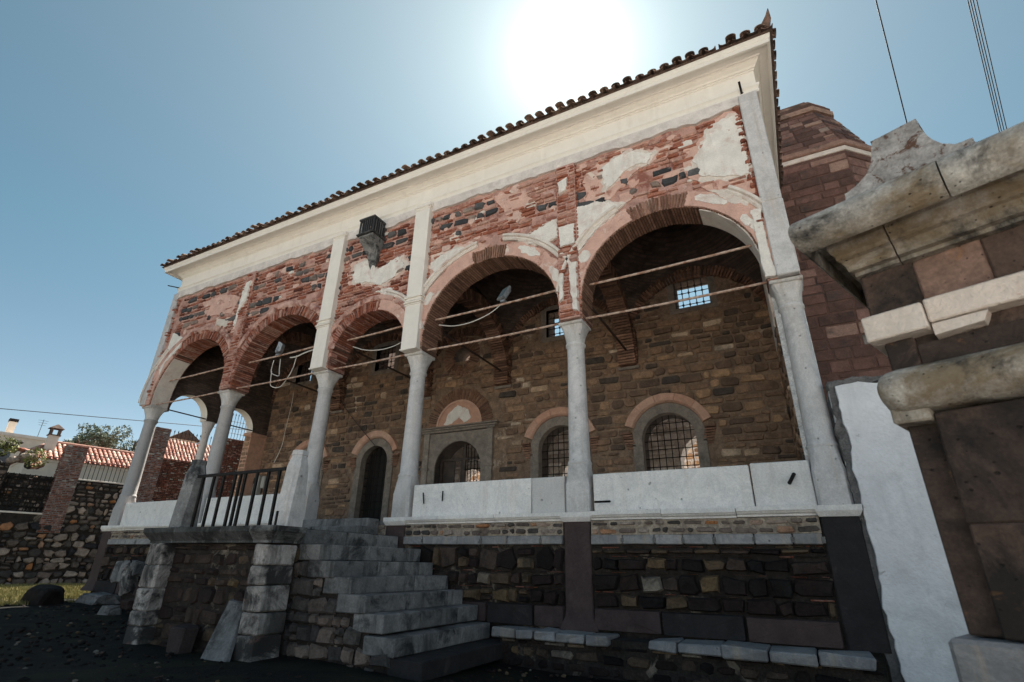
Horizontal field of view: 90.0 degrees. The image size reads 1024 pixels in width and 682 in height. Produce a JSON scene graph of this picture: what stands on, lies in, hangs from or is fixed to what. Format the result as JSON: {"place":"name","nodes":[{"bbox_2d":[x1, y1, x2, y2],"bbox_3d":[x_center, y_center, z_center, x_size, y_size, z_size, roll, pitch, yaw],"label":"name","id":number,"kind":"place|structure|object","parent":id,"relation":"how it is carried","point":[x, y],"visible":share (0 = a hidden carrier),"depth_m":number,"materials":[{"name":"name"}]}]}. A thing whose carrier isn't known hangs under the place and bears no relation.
{"place":"outdoors","nodes":[
{"label":"outdoors","id":0,"kind":"place"},
{"bbox_2d":[0,582,90,605],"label":"grass","id":1,"kind":"structure","parent":0,"point":[11,594],"depth_m":13.04,"materials":[{"name":"green plant"}]},
{"bbox_2d":[0,408,243,429],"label":"overhead wire","id":2,"kind":"object","parent":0,"point":[104,417],"visible":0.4,"depth_m":22.09,"materials":[{"name":"black"}]},
{"bbox_2d":[0,599,887,681],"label":"ground","id":3,"kind":"structure","parent":0,"point":[281,668],"depth_m":5.63,"materials":[{"name":"soil"}]},
{"bbox_2d":[0,418,48,471],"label":"flat roofed house","id":4,"kind":"structure","parent":3,"relation":"on","point":[29,441],"depth_m":30.31,"materials":[{"name":"white paint"}]},
{"bbox_2d":[0,449,10,462],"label":"window","id":5,"kind":"structure","parent":4,"relation":"in","point":[4,458],"depth_m":29.41,"materials":[{"name":"glass"}]},
{"bbox_2d":[20,584,64,605],"bbox_3d":[-9.655,5.348,10.557,0.751,0.597,0.616,-11,-26,25],"label":"boulder","id":6,"kind":"object","parent":3,"relation":"on","point":[44,594],"visible":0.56,"depth_m":10.40,"materials":[{"name":"stone"}]},
{"bbox_2d":[9,424,133,482],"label":"tiled house","id":7,"kind":"structure","parent":3,"relation":"on","point":[52,445],"depth_m":23.11,"materials":[{"name":"tile"}]},
{"bbox_2d":[63,434,97,449],"bbox_3d":[-21.396,7.481,23.968,1.504,6.663,1.535,-11,-26,25],"label":"olive tree","id":8,"kind":"object","parent":3,"relation":"on","point":[78,440],"visible":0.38,"depth_m":25.16,"materials":[{"name":"green plant"}]},
{"bbox_2d":[75,592,120,604],"bbox_3d":[-8.801,5.510,10.941,0.748,0.234,0.586,-11,-26,25],"label":"stone fragment","id":9,"kind":"object","parent":3,"relation":"on","point":[102,598],"visible":0.94,"depth_m":10.78,"materials":[{"name":"stone"}]},
{"bbox_2d":[76,423,132,450],"bbox_3d":[-21.135,7.698,25.304,2.421,7.340,1.917,18,-28,-33],"label":"olive tree","id":10,"kind":"object","parent":3,"relation":"on","point":[105,440],"visible":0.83,"depth_m":26.20,"materials":[{"name":"green plant"}]},
{"bbox_2d":[97,605,121,614],"bbox_3d":[-7.419,5.029,9.422,0.423,0.304,0.308,-11,-26,25],"label":"stone fragment","id":11,"kind":"object","parent":3,"relation":"on","point":[110,610],"visible":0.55,"depth_m":9.36,"materials":[{"name":"stone"}]},
{"bbox_2d":[110,560,130,582],"bbox_3d":[-8.284,4.885,10.843,0.411,0.446,0.181,-11,-26,25],"label":"stone fragment","id":12,"kind":"object","parent":3,"relation":"on","point":[116,572],"visible":0.71,"depth_m":10.79,"materials":[{"name":"stone"}]},
{"bbox_2d":[0,413,245,584],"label":"boundary wall","id":13,"kind":"structure","parent":3,"relation":"on","point":[51,531],"depth_m":17.76,"materials":[{"name":"stone"}]},
{"bbox_2d":[0,435,20,455],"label":"wall weed","id":14,"kind":"object","parent":13,"relation":"attached to","point":[8,448],"depth_m":16.99,"materials":[{"name":"green plant"}]},
{"bbox_2d":[22,446,48,466],"bbox_3d":[-16.243,3.955,17.486,0.689,0.757,0.756,-11,-26,25],"label":"wall weed","id":15,"kind":"object","parent":13,"relation":"attached to","point":[35,453],"depth_m":17.42,"materials":[{"name":"green plant"}]},
{"bbox_2d":[111,435,138,451],"bbox_3d":[-20.795,8.390,26.822,2.296,7.296,2.327,-11,-26,25],"label":"olive tree","id":16,"kind":"object","parent":3,"relation":"on","point":[134,444],"visible":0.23,"depth_m":27.64,"materials":[{"name":"green plant"}]},
{"bbox_2d":[120,598,134,609],"bbox_3d":[-6.911,4.753,9.254,0.324,0.184,0.239,-11,-26,25],"label":"stone fragment","id":17,"kind":"object","parent":3,"relation":"on","point":[126,604],"visible":0.71,"depth_m":9.17,"materials":[{"name":"grey stone"}]},
{"bbox_2d":[118,565,138,595],"bbox_3d":[-7.715,4.815,10.300,0.344,0.565,0.223,-11,-26,25],"label":"stone fragment","id":18,"kind":"object","parent":3,"relation":"on","point":[128,583],"visible":0.91,"depth_m":10.22,"materials":[{"name":"stone"}]},
{"bbox_2d":[130,560,145,576],"bbox_3d":[-7.613,4.619,10.396,0.316,0.305,0.242,-11,-26,25],"label":"stone fragment","id":19,"kind":"object","parent":18,"relation":"on","point":[137,566],"visible":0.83,"depth_m":10.32,"materials":[{"name":"stone"}]},
{"bbox_2d":[166,623,198,653],"bbox_3d":[-3.965,3.601,6.155,0.272,0.341,0.224,-11,-26,25],"label":"squared stone","id":20,"kind":"object","parent":3,"relation":"on","point":[181,638],"visible":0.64,"depth_m":6.10,"materials":[{"name":"grey stone"}]},
{"bbox_2d":[169,430,198,443],"bbox_3d":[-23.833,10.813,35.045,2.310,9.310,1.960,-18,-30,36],"label":"gabled house","id":21,"kind":"structure","parent":3,"relation":"on","point":[183,437],"depth_m":36.07,"materials":[{"name":"brick"}]},
{"bbox_2d":[164,438,210,461],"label":"orange roofed house","id":22,"kind":"structure","parent":3,"relation":"on","point":[175,449],"depth_m":30.71,"materials":[{"name":"tile"}]},
{"bbox_2d":[200,598,242,661],"bbox_3d":[-3.252,3.316,5.885,0.476,0.609,0.301,-11,-26,25],"label":"leaning slab","id":23,"kind":"object","parent":3,"relation":"on","point":[220,646],"depth_m":5.83,"materials":[{"name":"stone"}]},
{"bbox_2d":[122,525,397,661],"bbox_3d":[-3.417,3.618,7.347,2.660,1.638,2.579,-11,-26,25],"label":"landing podium","id":24,"kind":"object","parent":3,"relation":"on","point":[200,577],"visible":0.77,"depth_m":6.43,"materials":[{"name":"stone"}]},
{"bbox_2d":[169,459,206,526],"bbox_3d":[-4.647,2.214,7.419,0.259,0.952,0.259,-11,-26,25],"label":"marble post","id":25,"kind":"object","parent":24,"relation":"on","point":[182,514],"visible":0.79,"depth_m":7.31,"materials":[{"name":"grey stone"}]},
{"bbox_2d":[190,467,286,526],"bbox_3d":[-3.758,2.132,6.914,1.855,0.728,0.035,-11,-26,25],"label":"iron railing","id":26,"kind":"object","parent":24,"relation":"on","point":[247,472],"visible":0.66,"depth_m":6.88,"materials":[{"name":"black metal"}]},
{"bbox_2d":[274,511,278,524],"bbox_3d":[-2.861,2.151,6.217,0.021,0.168,0.021,-11,-26,25],"label":"iron stub","id":27,"kind":"object","parent":24,"relation":"on","point":[276,518],"visible":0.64,"depth_m":6.21,"materials":[{"name":"black metal"}]},
{"bbox_2d":[272,450,307,526],"bbox_3d":[-2.790,1.882,6.560,0.259,0.938,0.259,-11,-26,25],"label":"marble post","id":28,"kind":"object","parent":24,"relation":"on","point":[290,504],"visible":0.92,"depth_m":6.45,"materials":[{"name":"white stone"}]},
{"bbox_2d":[0,600,599,681],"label":"pebbles","id":29,"kind":"object","parent":3,"relation":"on","point":[67,649],"visible":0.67,"depth_m":6.08,"materials":[{"name":"gravel"}]},
{"bbox_2d":[281,518,503,681],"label":"stone staircase","id":30,"kind":"structure","parent":3,"relation":"on","point":[384,605],"depth_m":6.10,"materials":[{"name":"stone"}]},
{"bbox_2d":[80,8,891,681],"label":"portico building","id":31,"kind":"structure","parent":3,"relation":"on","point":[634,472],"depth_m":9.68,"materials":[{"name":"red brick"}]},
{"bbox_2d":[251,475,265,494],"bbox_3d":[-7.526,4.294,15.264,0.420,0.560,0.196,-11,-26,25],"label":"meter box","id":32,"kind":"object","parent":31,"relation":"attached to","point":[261,482],"visible":0.6,"depth_m":15.22,"materials":[{"name":"grey plastic"}]},
{"bbox_2d":[271,359,280,375],"bbox_3d":[-5.380,0.621,11.677,0.327,0.432,0.020,-11,-26,25],"label":"cable","id":33,"kind":"object","parent":31,"relation":"hanging from","point":[279,367],"visible":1,"depth_m":11.66,"materials":[{"name":"beige plastic"}]},
{"bbox_2d":[275,342,284,355],"bbox_3d":[-5.389,0.184,11.883,0.154,0.316,0.198,-4,-24,12],"label":"floodlight","id":34,"kind":"object","parent":31,"relation":"attached to","point":[279,350],"visible":0.99,"depth_m":11.85,"materials":[{"name":"grey metal"}]},
{"bbox_2d":[270,355,296,387],"bbox_3d":[-5.151,0.708,11.480,0.759,0.706,0.018,-11,-26,25],"label":"cable","id":35,"kind":"object","parent":31,"relation":"hanging from","point":[287,377],"visible":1,"depth_m":11.38,"materials":[{"name":"beige plastic"}]},
{"bbox_2d":[274,392,293,461],"bbox_3d":[-6.978,2.619,15.690,0.294,2.185,0.020,-11,-26,25],"label":"cable","id":36,"kind":"object","parent":31,"relation":"hanging from","point":[286,425],"visible":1,"depth_m":15.66,"materials":[{"name":"beige plastic"}]},
{"bbox_2d":[290,349,312,357],"bbox_3d":[-4.637,0.278,11.353,0.782,0.114,0.028,-11,-26,25],"label":"cable","id":37,"kind":"object","parent":31,"relation":"attached to","point":[301,354],"visible":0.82,"depth_m":11.36,"materials":[{"name":"beige plastic"}]},
{"bbox_2d":[291,360,314,387],"bbox_3d":[-6.590,1.009,16.465,0.980,0.938,0.199,-11,-26,25],"label":"window","id":38,"kind":"structure","parent":31,"relation":"in","point":[296,371],"depth_m":16.50,"materials":[{"name":"grey stone"}]},
{"bbox_2d":[287,440,329,496],"bbox_3d":[-5.876,4.126,14.597,1.680,2.632,0.252,-11,-26,25],"label":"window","id":39,"kind":"structure","parent":31,"relation":"in","point":[304,445],"depth_m":14.54,"materials":[{"name":"stone"}]},
{"bbox_2d":[340,400,374,445],"bbox_3d":[-4.668,1.927,14.680,2.283,2.335,0.018,-11,-26,25],"label":"cable","id":40,"kind":"object","parent":31,"relation":"attached to","point":[357,424],"visible":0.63,"depth_m":14.29,"materials":[{"name":"black plastic"}]},
{"bbox_2d":[348,431,399,520],"bbox_3d":[-3.634,3.732,13.614,1.708,2.646,0.448,-11,-26,25],"label":"door","id":41,"kind":"structure","parent":31,"relation":"in","point":[379,478],"depth_m":13.70,"materials":[{"name":"grey stone"}]},
{"bbox_2d":[353,342,400,350],"bbox_3d":[-2.764,0.100,10.520,1.385,0.228,0.018,-11,-26,25],"label":"cable","id":42,"kind":"object","parent":31,"relation":"attached to","point":[377,350],"visible":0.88,"depth_m":10.48,"materials":[{"name":"beige plastic"}]},
{"bbox_2d":[370,340,400,375],"bbox_3d":[-3.643,0.521,15.002,0.994,0.973,0.199,-11,-26,25],"label":"window","id":43,"kind":"structure","parent":31,"relation":"in","point":[374,366],"depth_m":15.00,"materials":[{"name":"grey stone"}]},
{"bbox_2d":[439,305,499,325],"bbox_3d":[-0.809,-0.431,9.537,1.339,0.243,0.018,-11,-26,25],"label":"cable","id":44,"kind":"object","parent":31,"relation":"hanging from","point":[472,321],"visible":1,"depth_m":9.47,"materials":[{"name":"beige plastic"}]},
{"bbox_2d":[497,285,510,302],"bbox_3d":[-0.129,-0.855,9.372,0.204,0.325,0.240,18,-29,-34],"label":"floodlight","id":45,"kind":"object","parent":31,"relation":"attached to","point":[504,294],"visible":1,"depth_m":9.32,"materials":[{"name":"grey metal"}]},
{"bbox_2d":[541,305,564,342],"bbox_3d":[1.211,-0.439,12.661,0.994,0.959,0.199,-11,-26,25],"label":"window","id":46,"kind":"structure","parent":31,"relation":"in","point":[544,339],"depth_m":12.76,"materials":[{"name":"grey stone"}]},
{"bbox_2d":[521,407,599,477],"bbox_3d":[1.097,2.463,11.402,1.848,1.967,0.318,-11,-26,25],"label":"window","id":47,"kind":"structure","parent":31,"relation":"in","point":[541,426],"depth_m":11.64,"materials":[{"name":"grey stone"}]},
{"bbox_2d":[622,393,715,471],"bbox_3d":[3.195,2.049,10.389,1.862,1.988,0.318,-11,-26,25],"label":"window","id":48,"kind":"structure","parent":31,"relation":"in","point":[640,426],"depth_m":10.50,"materials":[{"name":"grey stone"}]},
{"bbox_2d":[666,269,717,314],"bbox_3d":[3.984,-1.059,11.355,1.001,0.952,0.199,-11,-26,25],"label":"window","id":49,"kind":"structure","parent":31,"relation":"in","point":[673,310],"depth_m":11.29,"materials":[{"name":"grey stone"}]},
{"bbox_2d":[778,102,891,425],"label":"stone tower","id":50,"kind":"structure","parent":3,"relation":"on","point":[826,159],"depth_m":10.78,"materials":[{"name":"red stone"}]},
{"bbox_2d":[825,375,968,681],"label":"whitewashed wall","id":51,"kind":"structure","parent":3,"relation":"on","point":[924,619],"depth_m":5.38,"materials":[{"name":"white paint"}]},
{"bbox_2d":[788,119,1023,681],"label":"stone monument","id":52,"kind":"object","parent":3,"relation":"on","point":[913,243],"visible":1,"depth_m":1.94,"materials":[{"name":"brown stone"}]},
{"bbox_2d":[0,0,1023,450],"label":"sky","id":53,"kind":"structure","parent":0,"point":[136,136],"materials":[{"name":"blue"}]},
{"bbox_2d":[875,0,907,122],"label":"overhead wire","id":54,"kind":"object","parent":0,"point":[890,58],"visible":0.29,"depth_m":9.15,"materials":[{"name":"black metal"}]},
{"bbox_2d":[967,0,999,131],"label":"overhead wire","id":55,"kind":"object","parent":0,"point":[983,64],"visible":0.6,"depth_m":8.62,"materials":[{"name":"black"}]},
{"bbox_2d":[970,0,1001,130],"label":"overhead wire","id":56,"kind":"object","parent":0,"point":[985,63],"visible":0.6,"depth_m":8.60,"materials":[{"name":"black"}]},
{"bbox_2d":[972,0,1003,129],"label":"overhead wire","id":57,"kind":"object","parent":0,"point":[987,62],"visible":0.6,"depth_m":8.56,"materials":[{"name":"black"}]},
{"bbox_2d":[976,0,1006,128],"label":"overhead wire","id":58,"kind":"object","parent":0,"point":[991,61],"visible":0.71,"depth_m":8.53,"materials":[{"name":"black metal"}]}
]}

